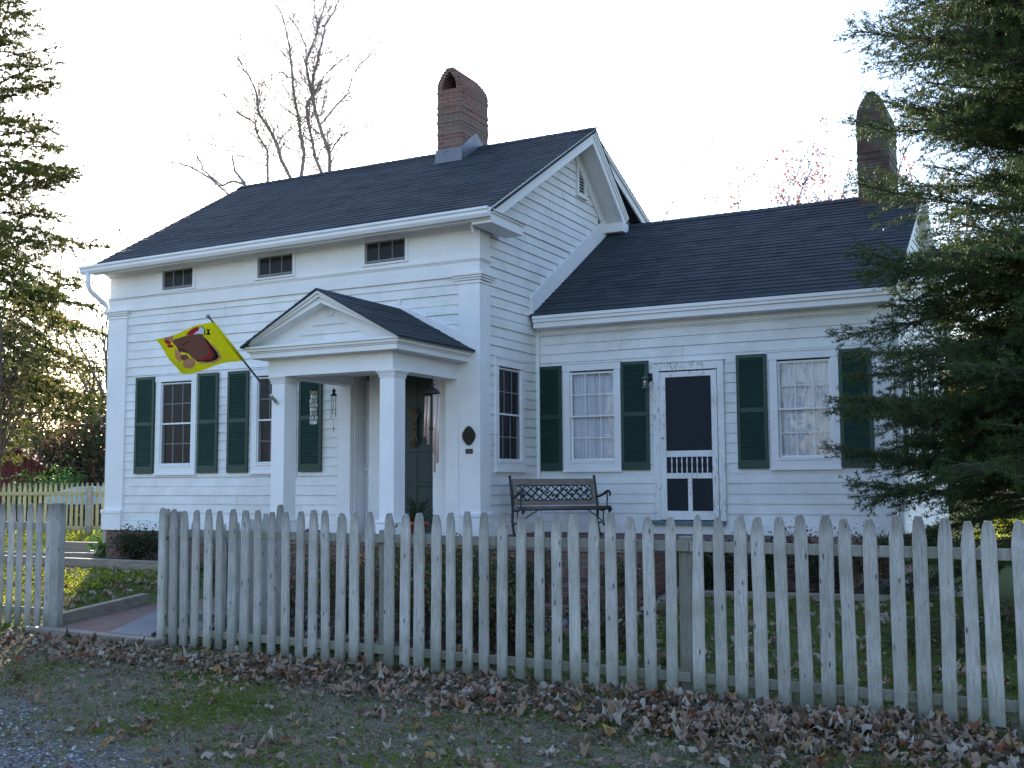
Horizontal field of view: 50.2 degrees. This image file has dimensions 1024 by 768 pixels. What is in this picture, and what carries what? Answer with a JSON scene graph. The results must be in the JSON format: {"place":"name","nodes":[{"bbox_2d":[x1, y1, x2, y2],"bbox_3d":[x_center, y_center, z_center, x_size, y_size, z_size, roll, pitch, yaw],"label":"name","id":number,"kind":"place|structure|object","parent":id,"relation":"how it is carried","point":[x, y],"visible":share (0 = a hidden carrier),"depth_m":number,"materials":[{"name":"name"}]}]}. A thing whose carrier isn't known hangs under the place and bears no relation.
{"place":"outdoors","nodes":[
{"label":"outdoors","id":0,"kind":"place"},
{"bbox_2d":[3,530,157,604],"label":"grass","id":1,"kind":"structure","parent":0,"point":[82,537],"depth_m":15.03,"materials":[{"name":"green plant"}]},
{"bbox_2d":[62,605,226,643],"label":"path","id":2,"kind":"structure","parent":0,"point":[108,622],"depth_m":11.27,"materials":[{"name":"brick"}]},
{"bbox_2d":[108,610,226,637],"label":"path","id":3,"kind":"structure","parent":0,"point":[146,625],"depth_m":10.79,"materials":[{"name":"grey concrete"}]},
{"bbox_2d":[140,596,226,611],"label":"path","id":4,"kind":"structure","parent":0,"point":[201,604],"depth_m":12.26,"materials":[{"name":"concrete"}]},
{"bbox_2d":[0,688,630,767],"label":"gravel","id":5,"kind":"structure","parent":0,"point":[47,753],"depth_m":5.96,"materials":[{"name":"grey gravel"}]},
{"bbox_2d":[0,0,1022,447],"label":"sky","id":6,"kind":"structure","parent":0,"point":[638,72],"materials":[{"name":"white"}]},
{"bbox_2d":[0,489,1023,767],"bbox_3d":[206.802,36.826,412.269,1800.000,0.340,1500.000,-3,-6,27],"label":"ground","id":7,"kind":"structure","parent":0,"point":[530,751],"depth_m":6.66,"materials":[{"name":"plant"}]},
{"bbox_2d":[0,503,65,627],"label":"picket fence","id":8,"kind":"object","parent":7,"relation":"on","point":[51,610],"visible":0.88,"depth_m":11.10,"materials":[{"name":"white wood"}]},
{"bbox_2d":[4,404,64,450],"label":"thicket","id":9,"kind":"object","parent":7,"relation":"on","point":[19,431],"visible":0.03,"depth_m":44.27,"materials":[{"name":"green plant"}]},
{"bbox_2d":[0,448,78,520],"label":"bush","id":10,"kind":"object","parent":7,"relation":"on","point":[8,469],"depth_m":35.03,"materials":[{"name":"green plant"}]},
{"bbox_2d":[2,372,78,443],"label":"autumn tree","id":11,"kind":"object","parent":7,"relation":"on","point":[24,409],"visible":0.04,"depth_m":45.72,"materials":[{"name":"brown plant"}]},
{"bbox_2d":[0,482,103,534],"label":"picket fence","id":12,"kind":"object","parent":7,"relation":"on","point":[89,493],"visible":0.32,"depth_m":25.63,"materials":[{"name":"white wood"}]},
{"bbox_2d":[0,455,103,521],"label":"shrub","id":13,"kind":"object","parent":7,"relation":"on","point":[53,482],"visible":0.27,"depth_m":32.57,"materials":[{"name":"green plant"}]},
{"bbox_2d":[0,256,105,485],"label":"larch","id":14,"kind":"object","parent":7,"relation":"on","point":[16,386],"visible":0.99,"depth_m":26.27,"materials":[{"name":"green plant"}]},
{"bbox_2d":[5,411,103,484],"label":"thicket","id":15,"kind":"object","parent":7,"relation":"on","point":[36,428],"visible":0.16,"depth_m":37.67,"materials":[{"name":"brown plant"}]},
{"bbox_2d":[6,364,106,440],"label":"autumn tree","id":16,"kind":"object","parent":7,"relation":"on","point":[38,417],"visible":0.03,"depth_m":56.27,"materials":[{"name":"brown plant"}]},
{"bbox_2d":[9,410,105,519],"bbox_3d":[-14.165,2.738,35.960,4.772,4.339,4.807,-3,-6,27],"label":"thicket","id":17,"kind":"object","parent":7,"relation":"on","point":[93,454],"visible":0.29,"depth_m":35.43,"materials":[{"name":"green plant"}]},
{"bbox_2d":[0,0,115,464],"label":"conifer","id":18,"kind":"object","parent":7,"relation":"on","point":[53,173],"visible":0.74,"depth_m":29.69,"materials":[{"name":"green plant"}]},
{"bbox_2d":[32,336,107,471],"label":"autumn tree","id":19,"kind":"object","parent":7,"relation":"on","point":[94,382],"visible":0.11,"depth_m":49.75,"materials":[{"name":"brown plant"}]},
{"bbox_2d":[42,486,101,524],"bbox_3d":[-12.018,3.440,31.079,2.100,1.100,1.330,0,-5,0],"label":"car","id":20,"kind":"object","parent":7,"relation":"on","point":[74,498],"visible":0.15,"depth_m":30.45,"materials":[{"name":"white metal"}]},
{"bbox_2d":[45,378,106,485],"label":"thicket","id":21,"kind":"object","parent":7,"relation":"on","point":[99,408],"visible":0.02,"depth_m":39.17,"materials":[{"name":"green plant"}]},
{"bbox_2d":[4,555,157,571],"bbox_3d":[-6.938,2.662,16.360,5.100,0.151,0.130,-3,-6,28],"label":"timber edging","id":22,"kind":"object","parent":7,"relation":"on","point":[120,563],"visible":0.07,"depth_m":15.72,"materials":[{"name":"grey wood"}]},
{"bbox_2d":[0,159,168,433],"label":"bare tree","id":23,"kind":"object","parent":7,"relation":"on","point":[103,339],"visible":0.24,"depth_m":37.69,"materials":[{"name":"grey plant"}]},
{"bbox_2d":[65,541,105,557],"bbox_3d":[-6.981,2.760,18.178,1.350,0.260,0.140,-3,-6,26],"label":"timber edging","id":24,"kind":"object","parent":7,"relation":"on","point":[72,546],"visible":0.2,"depth_m":18.22,"materials":[{"name":"grey wood"}]},
{"bbox_2d":[25,625,164,645],"bbox_3d":[-3.933,2.355,10.243,1.876,0.060,0.120,-4,-6,32],"label":"timber edging","id":25,"kind":"object","parent":7,"relation":"on","point":[83,633],"visible":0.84,"depth_m":10.20,"materials":[{"name":"grey wood"}]},
{"bbox_2d":[85,530,105,557],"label":"perennial","id":26,"kind":"object","parent":7,"relation":"on","point":[100,544],"visible":0.27,"depth_m":17.77,"materials":[{"name":"green plant"}]},
{"bbox_2d":[63,593,147,624],"bbox_3d":[-4.430,2.422,11.751,0.100,0.194,1.529,-2,-5,18],"label":"timber edging","id":27,"kind":"object","parent":7,"relation":"on","point":[87,612],"visible":0.7,"depth_m":11.75,"materials":[{"name":"grey wood"}]},
{"bbox_2d":[72,557,214,571],"bbox_3d":[-6.522,2.762,16.830,5.200,0.088,1.140,-3,-6,27],"label":"garden bed","id":28,"kind":"object","parent":7,"relation":"on","point":[201,562],"visible":0.17,"depth_m":16.52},
{"bbox_2d":[5,551,97,557],"bbox_3d":[-7.669,2.808,17.876,2.040,0.120,0.130,-2,-5,16],"label":"timber edging","id":29,"kind":"object","parent":28,"relation":"on","point":[80,554],"visible":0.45,"depth_m":17.64,"materials":[{"name":"grey wood"}]},
{"bbox_2d":[104,518,157,559],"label":"shrub","id":30,"kind":"object","parent":28,"relation":"on","point":[134,548],"visible":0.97,"depth_m":16.44,"materials":[{"name":"green plant"}]},
{"bbox_2d":[119,92,280,208],"bbox_3d":[-7.717,-1.916,27.100,3.938,11.212,3.188,1,-5,-18],"label":"bare tree","id":31,"kind":"object","parent":7,"relation":"on","point":[219,184],"visible":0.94,"depth_m":27.24,"materials":[{"name":"grey plant"}]},
{"bbox_2d":[200,543,227,591],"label":"shrub","id":32,"kind":"object","parent":7,"relation":"on","point":[213,572],"visible":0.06,"depth_m":13.11,"materials":[{"name":"green plant"}]},
{"bbox_2d":[161,0,434,181],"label":"bare tree","id":33,"kind":"object","parent":7,"relation":"on","point":[311,100],"visible":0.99,"depth_m":29.80,"materials":[{"name":"grey plant"}]},
{"bbox_2d":[211,597,547,666],"bbox_3d":[-1.271,2.332,10.459,3.800,0.210,2.400,-3,-6,27],"label":"garden bed","id":34,"kind":"object","parent":7,"relation":"on","point":[458,632],"depth_m":9.88,"materials":[{"name":"brown soil"}]},
{"bbox_2d":[226,548,320,625],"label":"shrub","id":35,"kind":"object","parent":34,"relation":"on","point":[292,593],"visible":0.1,"depth_m":10.38,"materials":[{"name":"green plant"}]},
{"bbox_2d":[290,540,378,609],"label":"shrub","id":36,"kind":"object","parent":34,"relation":"on","point":[331,566],"visible":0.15,"depth_m":11.37,"materials":[{"name":"green plant"}]},
{"bbox_2d":[304,542,399,633],"bbox_3d":[-1.425,1.915,10.107,0.987,0.900,1.172,0,-5,-4],"label":"shrub","id":37,"kind":"object","parent":34,"relation":"on","point":[361,603],"visible":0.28,"depth_m":10.06,"materials":[{"name":"green plant"}]},
{"bbox_2d":[137,591,585,659],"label":"fallen leaves","id":38,"kind":"object","parent":34,"relation":"on","point":[458,646],"visible":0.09,"depth_m":9.76,"materials":[{"name":"beige plant"}]},
{"bbox_2d":[346,524,461,613],"bbox_3d":[-1.116,1.924,11.237,1.278,0.942,1.230,-3,-6,27],"label":"shrub","id":39,"kind":"object","parent":34,"relation":"on","point":[397,558],"visible":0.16,"depth_m":11.09,"materials":[{"name":"green plant"}]},
{"bbox_2d":[333,554,476,638],"bbox_3d":[-1.014,1.869,9.644,1.249,0.913,1.170,-1,-5,10],"label":"shrub","id":40,"kind":"object","parent":34,"relation":"on","point":[427,588],"visible":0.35,"depth_m":9.62,"materials":[{"name":"green plant"}]},
{"bbox_2d":[412,533,513,621],"bbox_3d":[-0.483,1.859,10.651,0.985,0.972,1.304,-3,-6,27],"label":"shrub","id":41,"kind":"object","parent":34,"relation":"on","point":[475,572],"visible":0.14,"depth_m":10.64,"materials":[{"name":"green plant"}]},
{"bbox_2d":[442,555,529,651],"bbox_3d":[-0.231,1.888,9.331,0.854,0.820,1.121,-1,-5,9],"label":"shrub","id":42,"kind":"object","parent":34,"relation":"on","point":[475,608],"visible":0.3,"depth_m":9.19,"materials":[{"name":"green plant"}]},
{"bbox_2d":[376,543,443,597],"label":"shrub","id":43,"kind":"object","parent":7,"relation":"on","point":[413,561],"visible":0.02,"depth_m":11.91,"materials":[{"name":"green plant"}]},
{"bbox_2d":[426,545,511,587],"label":"shrub","id":44,"kind":"object","parent":7,"relation":"on","point":[459,556],"visible":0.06,"depth_m":11.77,"materials":[{"name":"green plant"}]},
{"bbox_2d":[0,566,1017,715],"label":"grass","id":45,"kind":"structure","parent":7,"relation":"on","point":[815,639],"depth_m":9.43,"materials":[{"name":"green plant"}]},
{"bbox_2d":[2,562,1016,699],"bbox_3d":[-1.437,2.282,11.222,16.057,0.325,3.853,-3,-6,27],"label":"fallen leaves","id":46,"kind":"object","parent":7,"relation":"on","point":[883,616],"visible":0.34,"depth_m":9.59,"materials":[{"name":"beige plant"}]},
{"bbox_2d":[0,625,1023,767],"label":"fallen leaves","id":47,"kind":"object","parent":7,"relation":"on","point":[776,719],"visible":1,"depth_m":6.57,"materials":[{"name":"beige plant"}]},
{"bbox_2d":[456,557,568,652],"bbox_3d":[0.033,1.872,9.174,1.054,0.816,1.106,-5,-7,44],"label":"shrub","id":48,"kind":"object","parent":7,"relation":"on","point":[511,637],"visible":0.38,"depth_m":9.09,"materials":[{"name":"green plant"}]},
{"bbox_2d":[79,67,950,578],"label":"house","id":49,"kind":"structure","parent":7,"relation":"on","point":[533,307],"depth_m":15.53,"materials":[{"name":"white paint"}]},
{"bbox_2d":[152,372,198,475],"bbox_3d":[-5.132,0.643,17.156,0.875,1.575,0.457,-3,-6,27],"label":"window","id":50,"kind":"structure","parent":49,"relation":"in","point":[176,394],"depth_m":17.00,"materials":[{"name":"white paint"}]},
{"bbox_2d":[159,267,195,292],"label":"window","id":51,"kind":"structure","parent":49,"relation":"in","point":[181,279],"depth_m":17.17,"materials":[{"name":"glass"}]},
{"bbox_2d":[156,313,279,404],"bbox_3d":[-3.761,-0.276,13.901,1.166,1.066,1.109,-3,-6,27],"label":"flag","id":52,"kind":"object","parent":49,"relation":"attached to","point":[197,348],"visible":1,"depth_m":13.73,"materials":[{"name":"fabric"}]},
{"bbox_2d":[249,367,298,474],"bbox_3d":[-3.414,0.553,16.269,0.875,1.575,0.457,-3,-6,27],"label":"window","id":53,"kind":"structure","parent":49,"relation":"in","point":[261,413],"depth_m":16.21,"materials":[{"name":"white paint"}]},
{"bbox_2d":[254,253,295,280],"bbox_3d":[-3.435,-1.758,16.450,0.767,0.412,0.430,-3,-6,27],"label":"window","id":54,"kind":"structure","parent":49,"relation":"in","point":[281,266],"depth_m":16.28,"materials":[{"name":"glass"}]},
{"bbox_2d":[310,390,317,423],"bbox_3d":[-2.682,0.253,14.787,0.115,0.580,0.111,-3,-6,27],"label":"wind chime","id":55,"kind":"object","parent":49,"relation":"hanging from","point":[312,418],"visible":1,"depth_m":14.77,"materials":[{"name":"ceramic"}]},
{"bbox_2d":[330,389,336,433],"bbox_3d":[-2.475,0.342,15.180,0.100,0.690,0.097,-3,-6,27],"label":"wind chime","id":56,"kind":"object","parent":49,"relation":"hanging from","point":[333,393],"visible":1,"depth_m":15.17,"materials":[{"name":"silver metal"}]},
{"bbox_2d":[361,237,408,266],"bbox_3d":[-1.697,-1.867,15.555,0.787,0.413,0.430,-3,-6,27],"label":"window","id":57,"kind":"structure","parent":49,"relation":"in","point":[389,251],"depth_m":15.38,"materials":[{"name":"glass"}]},
{"bbox_2d":[409,406,419,448],"bbox_3d":[-1.359,0.608,15.262,0.132,0.596,0.078,1,-5,-17],"label":"door swag","id":58,"kind":"object","parent":49,"relation":"hanging from","point":[414,439],"depth_m":15.25,"materials":[{"name":"plant"}]},
{"bbox_2d":[405,375,432,531],"bbox_3d":[-1.371,0.951,15.271,0.800,2.200,0.130,-3,-6,27],"label":"front door","id":59,"kind":"structure","parent":49,"relation":"in","point":[418,459],"depth_m":15.27,"materials":[{"name":"green paint"}]},
{"bbox_2d":[424,376,439,482],"bbox_3d":[-1.029,0.589,14.101,0.208,1.390,0.200,-3,-6,27],"label":"wind chime","id":60,"kind":"object","parent":49,"relation":"hanging from","point":[431,390],"visible":1,"depth_m":14.09,"materials":[{"name":"silver metal"}]},
{"bbox_2d":[462,426,475,444],"bbox_3d":[-0.577,0.686,14.515,0.197,0.259,0.032,-3,-6,27],"label":"wall plaque","id":61,"kind":"object","parent":49,"relation":"attached to","point":[468,435],"depth_m":14.51,"materials":[{"name":"brown metal"}]},
{"bbox_2d":[465,449,472,453],"bbox_3d":[-0.569,0.892,14.505,0.108,0.063,0.012,-3,-6,27],"label":"wall plaque","id":62,"kind":"object","parent":49,"relation":"attached to","point":[468,451],"depth_m":14.50,"materials":[{"name":"brown metal"}]},
{"bbox_2d":[491,356,526,472],"bbox_3d":[-0.200,0.451,15.346,0.457,1.575,0.915,-3,-6,27],"label":"window","id":63,"kind":"structure","parent":49,"relation":"in","point":[509,377],"depth_m":15.26,"materials":[{"name":"white paint"}]},
{"bbox_2d":[561,360,622,471],"bbox_3d":[1.235,0.487,15.839,0.930,1.575,0.457,-3,-6,27],"label":"window","id":64,"kind":"structure","parent":49,"relation":"in","point":[591,390],"depth_m":15.75,"materials":[{"name":"white paint"}]},
{"bbox_2d":[641,369,652,388],"bbox_3d":[1.873,-0.064,15.198,0.140,0.281,0.234,-3,-6,27],"label":"wall lantern","id":65,"kind":"object","parent":49,"relation":"attached to","point":[649,378],"depth_m":15.15,"materials":[{"name":"metal"}]},
{"bbox_2d":[659,370,719,519],"bbox_3d":[2.410,0.832,14.923,0.832,2.030,0.082,-3,-6,27],"label":"screen door","id":66,"kind":"structure","parent":49,"relation":"in","point":[688,411],"depth_m":14.94,"materials":[{"name":"white paint"}]},
{"bbox_2d":[767,347,842,469],"bbox_3d":[3.909,0.348,14.458,0.935,1.575,0.457,-3,-6,27],"label":"window","id":67,"kind":"structure","parent":49,"relation":"in","point":[799,380],"depth_m":14.37,"materials":[{"name":"white paint"}]},
{"bbox_2d":[901,365,910,469],"bbox_3d":[5.185,0.389,15.010,0.457,1.575,0.840,-3,-6,27],"label":"window","id":68,"kind":"structure","parent":49,"relation":"in","point":[903,389],"depth_m":15.13,"materials":[{"name":"white paint"}]},
{"bbox_2d":[489,546,550,604],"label":"shrub","id":69,"kind":"object","parent":7,"relation":"on","point":[529,573],"visible":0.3,"depth_m":11.38,"materials":[{"name":"green plant"}]},
{"bbox_2d":[290,532,880,619],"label":"brick terrace","id":70,"kind":"structure","parent":7,"relation":"on","point":[660,573],"depth_m":11.94,"materials":[{"name":"red brick"}]},
{"bbox_2d":[405,479,436,534],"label":"potted plant","id":71,"kind":"object","parent":70,"relation":"on","point":[412,511],"visible":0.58,"depth_m":13.92,"materials":[{"name":"green plant"}]},
{"bbox_2d":[508,475,611,536],"bbox_3d":[0.642,1.631,14.576,1.274,0.832,0.590,1,-5,-20],"label":"garden bench","id":72,"kind":"object","parent":70,"relation":"on","point":[515,493],"visible":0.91,"depth_m":14.70,"materials":[{"name":"black metal"}]},
{"bbox_2d":[156,508,1023,730],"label":"picket fence","id":73,"kind":"object","parent":7,"relation":"on","point":[692,675],"visible":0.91,"depth_m":7.54,"materials":[{"name":"white wood"}]},
{"bbox_2d":[165,504,283,636],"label":"garden gate","id":74,"kind":"structure","parent":73,"relation":"attached to","point":[279,513],"depth_m":9.81,"materials":[{"name":"grey wood"}]},
{"bbox_2d":[551,568,665,650],"bbox_3d":[0.771,1.909,9.205,0.963,0.708,1.071,3,-6,-30],"label":"shrub","id":75,"kind":"object","parent":7,"relation":"on","point":[621,627],"visible":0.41,"depth_m":9.09,"materials":[{"name":"green plant"}]},
{"bbox_2d":[587,550,661,599],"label":"shrub","id":76,"kind":"object","parent":7,"relation":"on","point":[620,580],"visible":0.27,"depth_m":10.81,"materials":[{"name":"green plant"}]},
{"bbox_2d":[618,587,678,632],"bbox_3d":[1.366,2.206,10.736,0.090,0.231,2.103,-3,-6,24],"label":"timber edging","id":77,"kind":"object","parent":7,"relation":"on","point":[662,597],"depth_m":10.88,"materials":[{"name":"grey wood"}]},
{"bbox_2d":[676,534,750,589],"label":"shrub","id":78,"kind":"object","parent":7,"relation":"on","point":[708,575],"visible":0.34,"depth_m":12.04,"materials":[{"name":"green plant"}]},
{"bbox_2d":[704,541,769,590],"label":"shrub","id":79,"kind":"object","parent":7,"relation":"on","point":[730,585],"visible":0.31,"depth_m":11.95,"materials":[{"name":"green plant"}]},
{"bbox_2d":[640,99,839,219],"bbox_3d":[3.567,-2.242,30.675,6.715,12.362,11.205,1,-5,-14],"label":"bare tree","id":80,"kind":"object","parent":7,"relation":"on","point":[705,158],"visible":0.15,"depth_m":30.14,"materials":[{"name":"grey plant"}]},
{"bbox_2d":[731,527,808,589],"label":"shrub","id":81,"kind":"object","parent":7,"relation":"on","point":[769,563],"visible":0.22,"depth_m":11.87,"materials":[{"name":"green plant"}]},
{"bbox_2d":[704,590,889,601],"bbox_3d":[2.902,2.192,11.300,1.966,0.077,0.080,-2,-5,20],"label":"stone edging","id":82,"kind":"object","parent":7,"relation":"on","point":[857,597],"visible":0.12,"depth_m":11.25,"materials":[{"name":"grey stone"}]},
{"bbox_2d":[706,577,912,602],"bbox_3d":[3.478,2.342,12.565,1.900,0.090,2.900,-3,-6,27],"label":"garden bed","id":83,"kind":"object","parent":7,"relation":"on","point":[885,581],"visible":0.07,"depth_m":12.05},
{"bbox_2d":[711,567,733,587],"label":"iris plant","id":84,"kind":"object","parent":83,"relation":"on","point":[726,577],"visible":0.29,"depth_m":11.77,"materials":[{"name":"green plant"}]},
{"bbox_2d":[766,562,774,591],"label":"iris plant","id":85,"kind":"object","parent":83,"relation":"on","point":[769,589],"visible":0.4,"depth_m":11.52,"materials":[{"name":"green plant"}]},
{"bbox_2d":[768,517,837,543],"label":"barberry shrub","id":86,"kind":"object","parent":83,"relation":"on","point":[810,534],"visible":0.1,"depth_m":12.55,"materials":[{"name":"brown plant"}]},
{"bbox_2d":[834,521,908,585],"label":"barberry shrub","id":87,"kind":"object","parent":83,"relation":"on","point":[879,568],"visible":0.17,"depth_m":12.33,"materials":[{"name":"brown plant"}]},
{"bbox_2d":[787,532,880,593],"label":"shrub","id":88,"kind":"object","parent":7,"relation":"on","point":[814,561],"visible":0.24,"depth_m":11.59,"materials":[{"name":"green plant"}]},
{"bbox_2d":[703,67,1013,331],"bbox_3d":[8.116,-1.706,24.679,8.073,10.177,8.337,0,-5,-8],"label":"bare tree","id":89,"kind":"object","parent":7,"relation":"on","point":[806,179],"visible":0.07,"depth_m":23.59,"materials":[{"name":"brown plant"}]},
{"bbox_2d":[817,0,1023,662],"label":"conifer","id":90,"kind":"object","parent":7,"relation":"on","point":[991,259],"visible":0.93,"depth_m":10.00,"materials":[{"name":"green plant"}]},
{"bbox_2d":[955,586,962,596],"bbox_3d":[4.780,2.219,11.727,0.137,0.112,0.125,1,-5,-10],"label":"stone","id":91,"kind":"object","parent":7,"relation":"on","point":[957,594],"visible":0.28,"depth_m":11.68,"materials":[{"name":"grey stone"}]},
{"bbox_2d":[948,479,1023,521],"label":"hedge","id":92,"kind":"object","parent":7,"relation":"on","point":[964,504],"visible":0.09,"depth_m":30.26,"materials":[{"name":"green plant"}]},
{"bbox_2d":[0,629,1023,767],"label":"grass","id":93,"kind":"structure","parent":0,"point":[368,763],"depth_m":6.57,"materials":[{"name":"plant"}]},
{"bbox_2d":[544,622,602,631],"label":"path","id":94,"kind":"structure","parent":0,"point":[550,630],"depth_m":10.07,"materials":[{"name":"brick"}]},
{"bbox_2d":[545,616,604,625],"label":"path","id":95,"kind":"structure","parent":0,"point":[565,621],"depth_m":10.32,"materials":[{"name":"grey stone"}]},
{"bbox_2d":[953,513,1023,561],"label":"grass","id":96,"kind":"structure","parent":0,"point":[999,529],"depth_m":23.07,"materials":[{"name":"yellow plant"}]}
]}

